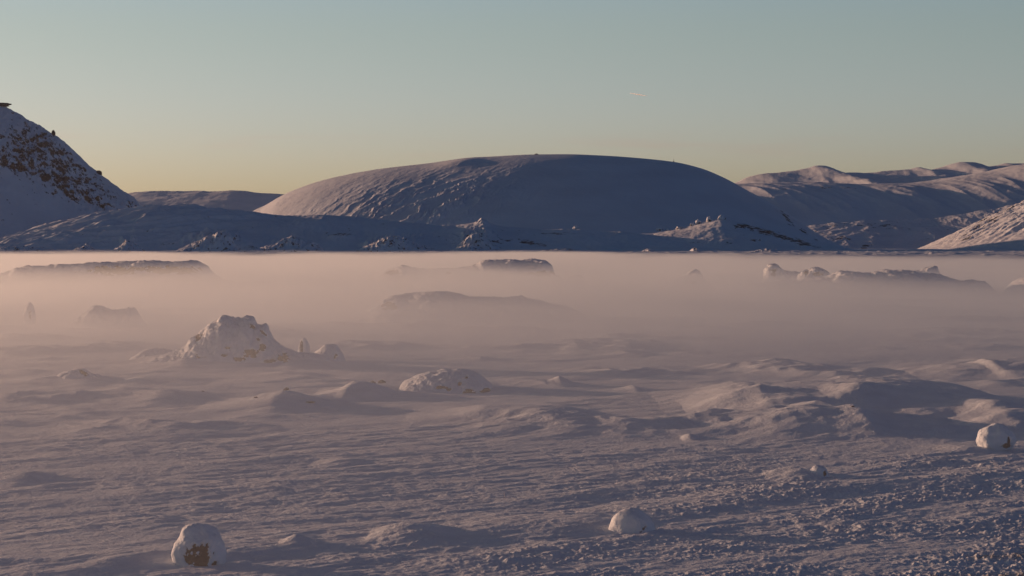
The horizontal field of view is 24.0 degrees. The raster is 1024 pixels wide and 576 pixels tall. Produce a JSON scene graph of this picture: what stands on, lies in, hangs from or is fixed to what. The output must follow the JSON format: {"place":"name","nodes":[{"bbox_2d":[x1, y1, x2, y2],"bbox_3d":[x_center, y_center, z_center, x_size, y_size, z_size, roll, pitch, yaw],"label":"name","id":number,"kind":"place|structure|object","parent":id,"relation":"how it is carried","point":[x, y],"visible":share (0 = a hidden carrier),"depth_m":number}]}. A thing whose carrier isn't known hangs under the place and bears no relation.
{"place":"outdoors","nodes":[
{"label":"outdoors","id":0,"kind":"place"},
{"bbox_2d":[0,106,139,237],"bbox_3d":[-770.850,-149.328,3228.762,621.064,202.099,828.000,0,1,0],"label":"mountain","id":1,"kind":"structure","parent":0,"point":[46,176],"depth_m":3197.29},
{"bbox_2d":[0,103,11,106],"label":"rock knob","id":2,"kind":"object","parent":1,"relation":"on","point":[5,104],"visible":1,"depth_m":3287.30},
{"bbox_2d":[128,190,283,210],"bbox_3d":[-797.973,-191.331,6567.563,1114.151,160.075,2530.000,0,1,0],"label":"ridge","id":3,"kind":"structure","parent":0,"point":[242,200],"depth_m":6578.27},
{"bbox_2d":[0,204,743,251],"bbox_3d":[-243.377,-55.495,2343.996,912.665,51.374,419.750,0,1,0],"label":"foothill","id":4,"kind":"structure","parent":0,"point":[149,227],"depth_m":2219.82},
{"bbox_2d":[0,249,1023,575],"bbox_3d":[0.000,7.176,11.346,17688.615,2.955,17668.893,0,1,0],"label":"ground","id":5,"kind":"structure","parent":0,"point":[706,431],"depth_m":100.80},
{"bbox_2d":[23,302,35,323],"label":"standing stone","id":6,"kind":"object","parent":5,"relation":"on","point":[29,315],"visible":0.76,"depth_m":235.86},
{"bbox_2d":[0,246,60,251],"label":"mound","id":7,"kind":"object","parent":5,"relation":"on","point":[19,249],"visible":0.73,"depth_m":2032.37},
{"bbox_2d":[57,368,101,378],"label":"lava outcrop","id":8,"kind":"object","parent":5,"relation":"on","point":[78,373],"visible":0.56,"depth_m":137.54},
{"bbox_2d":[72,244,103,251],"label":"mound","id":9,"kind":"object","parent":5,"relation":"on","point":[86,248],"visible":0.69,"depth_m":2032.82},
{"bbox_2d":[68,305,148,327],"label":"lava peak","id":10,"kind":"structure","parent":5,"relation":"on","point":[97,316],"depth_m":227.00},
{"bbox_2d":[109,240,143,251],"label":"mound","id":11,"kind":"object","parent":5,"relation":"on","point":[128,246],"visible":0.69,"depth_m":2037.26},
{"bbox_2d":[0,260,293,295],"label":"lava plateau","id":12,"kind":"structure","parent":5,"relation":"on","point":[158,278],"depth_m":360.63},
{"bbox_2d":[129,348,172,359],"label":"snow lump","id":13,"kind":"object","parent":5,"relation":"on","point":[149,352],"visible":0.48,"depth_m":165.31},
{"bbox_2d":[171,522,226,566],"bbox_3d":[-7.793,6.553,60.075,1.358,1.421,1.171,0,1,0],"label":"boulder","id":14,"kind":"object","parent":5,"relation":"on","point":[197,544],"visible":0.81,"depth_m":59.64},
{"bbox_2d":[175,231,237,251],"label":"mound","id":15,"kind":"object","parent":5,"relation":"on","point":[221,241],"visible":0.81,"depth_m":2046.70},
{"bbox_2d":[136,315,330,363],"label":"lava outcrop","id":16,"kind":"object","parent":5,"relation":"on","point":[233,339],"visible":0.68,"depth_m":156.73},
{"bbox_2d":[235,245,265,251],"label":"mound","id":17,"kind":"object","parent":5,"relation":"on","point":[250,248],"visible":0.71,"depth_m":2028.58},
{"bbox_2d":[261,236,324,251],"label":"mound","id":18,"kind":"object","parent":5,"relation":"on","point":[292,244],"visible":0.62,"depth_m":2061.34},
{"bbox_2d":[298,338,309,352],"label":"standing stone","id":19,"kind":"object","parent":5,"relation":"on","point":[304,346],"visible":0.56,"depth_m":169.50},
{"bbox_2d":[314,344,345,361],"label":"snow-covered boulder","id":20,"kind":"object","parent":5,"relation":"on","point":[332,352],"visible":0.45,"depth_m":162.22},
{"bbox_2d":[355,236,441,251],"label":"mound","id":21,"kind":"object","parent":5,"relation":"on","point":[392,244],"visible":0.77,"depth_m":2041.41},
{"bbox_2d":[399,368,491,393],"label":"lava outcrop","id":22,"kind":"object","parent":5,"relation":"on","point":[455,381],"visible":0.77,"depth_m":129.87},
{"bbox_2d":[348,258,576,293],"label":"lava plateau","id":23,"kind":"structure","parent":5,"relation":"on","point":[515,276],"depth_m":378.19},
{"bbox_2d":[451,243,487,250],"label":"mound","id":24,"kind":"object","parent":5,"relation":"on","point":[470,247],"visible":0.58,"depth_m":2028.90},
{"bbox_2d":[353,291,590,323],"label":"lava plateau","id":25,"kind":"structure","parent":5,"relation":"on","point":[438,305],"depth_m":241.24},
{"bbox_2d":[456,233,499,250],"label":"mound","id":26,"kind":"object","parent":5,"relation":"on","point":[477,239],"visible":0.48,"depth_m":2080.18},
{"bbox_2d":[539,248,585,251],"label":"mound","id":27,"kind":"object","parent":5,"relation":"on","point":[563,250],"visible":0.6,"depth_m":2022.19},
{"bbox_2d":[608,507,654,533],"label":"boulder","id":28,"kind":"object","parent":5,"relation":"on","point":[631,520],"visible":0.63,"depth_m":66.50},
{"bbox_2d":[641,249,656,251],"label":"mound","id":29,"kind":"object","parent":5,"relation":"on","point":[651,250],"visible":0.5,"depth_m":2000.05},
{"bbox_2d":[668,269,716,294],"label":"lava tower","id":30,"kind":"structure","parent":5,"relation":"on","point":[692,281],"depth_m":368.44},
{"bbox_2d":[690,247,700,251],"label":"mound","id":31,"kind":"object","parent":5,"relation":"on","point":[695,249],"visible":0.35,"depth_m":2001.22},
{"bbox_2d":[747,248,785,251],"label":"mound","id":32,"kind":"object","parent":5,"relation":"on","point":[766,250],"visible":0.3,"depth_m":1990.14},
{"bbox_2d":[762,263,800,282],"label":"lava tower","id":33,"kind":"structure","parent":5,"relation":"on","point":[774,272],"depth_m":398.92},
{"bbox_2d":[796,267,829,280],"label":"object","id":34,"kind":"structure","parent":5,"relation":"on","point":[813,272],"depth_m":378.02},
{"bbox_2d":[809,465,828,477],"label":"boulder","id":35,"kind":"object","parent":5,"relation":"on","point":[820,471],"visible":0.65,"depth_m":81.67},
{"bbox_2d":[737,269,999,297],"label":"lava plateau","id":36,"kind":"structure","parent":5,"relation":"on","point":[886,283],"depth_m":348.54},
{"bbox_2d":[877,266,939,273],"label":"snow lump","id":37,"kind":"object","parent":5,"relation":"on","point":[933,269],"visible":0.18,"depth_m":479.28},
{"bbox_2d":[976,423,1016,450],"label":"boulder","id":38,"kind":"object","parent":5,"relation":"on","point":[997,436],"visible":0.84,"depth_m":92.09},
{"bbox_2d":[1001,277,1023,297],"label":"lava plateau","id":39,"kind":"structure","parent":5,"relation":"on","point":[1015,288],"depth_m":355.56},
{"bbox_2d":[0,0,1023,193],"label":"sky","id":40,"kind":"structure","parent":0,"point":[258,96]},
{"bbox_2d":[254,154,855,249],"bbox_3d":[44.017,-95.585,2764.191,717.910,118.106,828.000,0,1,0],"label":"dome hill","id":41,"kind":"structure","parent":0,"point":[590,192],"depth_m":2599.20},
{"bbox_2d":[644,219,860,250],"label":"foothill","id":42,"kind":"structure","parent":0,"point":[723,234],"depth_m":2263.78},
{"bbox_2d":[735,162,1023,183],"bbox_3d":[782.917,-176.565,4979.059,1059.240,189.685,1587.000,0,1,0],"label":"ridge","id":43,"kind":"structure","parent":0,"point":[821,173],"depth_m":5123.82},
{"bbox_2d":[737,164,1023,225],"bbox_3d":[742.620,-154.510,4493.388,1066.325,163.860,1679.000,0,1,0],"label":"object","id":44,"kind":"structure","parent":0,"point":[810,203],"depth_m":3993.35},
{"bbox_2d":[807,204,1014,248],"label":"spur","id":45,"kind":"structure","parent":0,"point":[895,234],"depth_m":3233.96},
{"bbox_2d":[918,200,1023,249],"bbox_3d":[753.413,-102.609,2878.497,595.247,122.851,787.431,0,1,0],"label":"side hill","id":46,"kind":"structure","parent":0,"point":[1003,229],"depth_m":2848.30}
]}

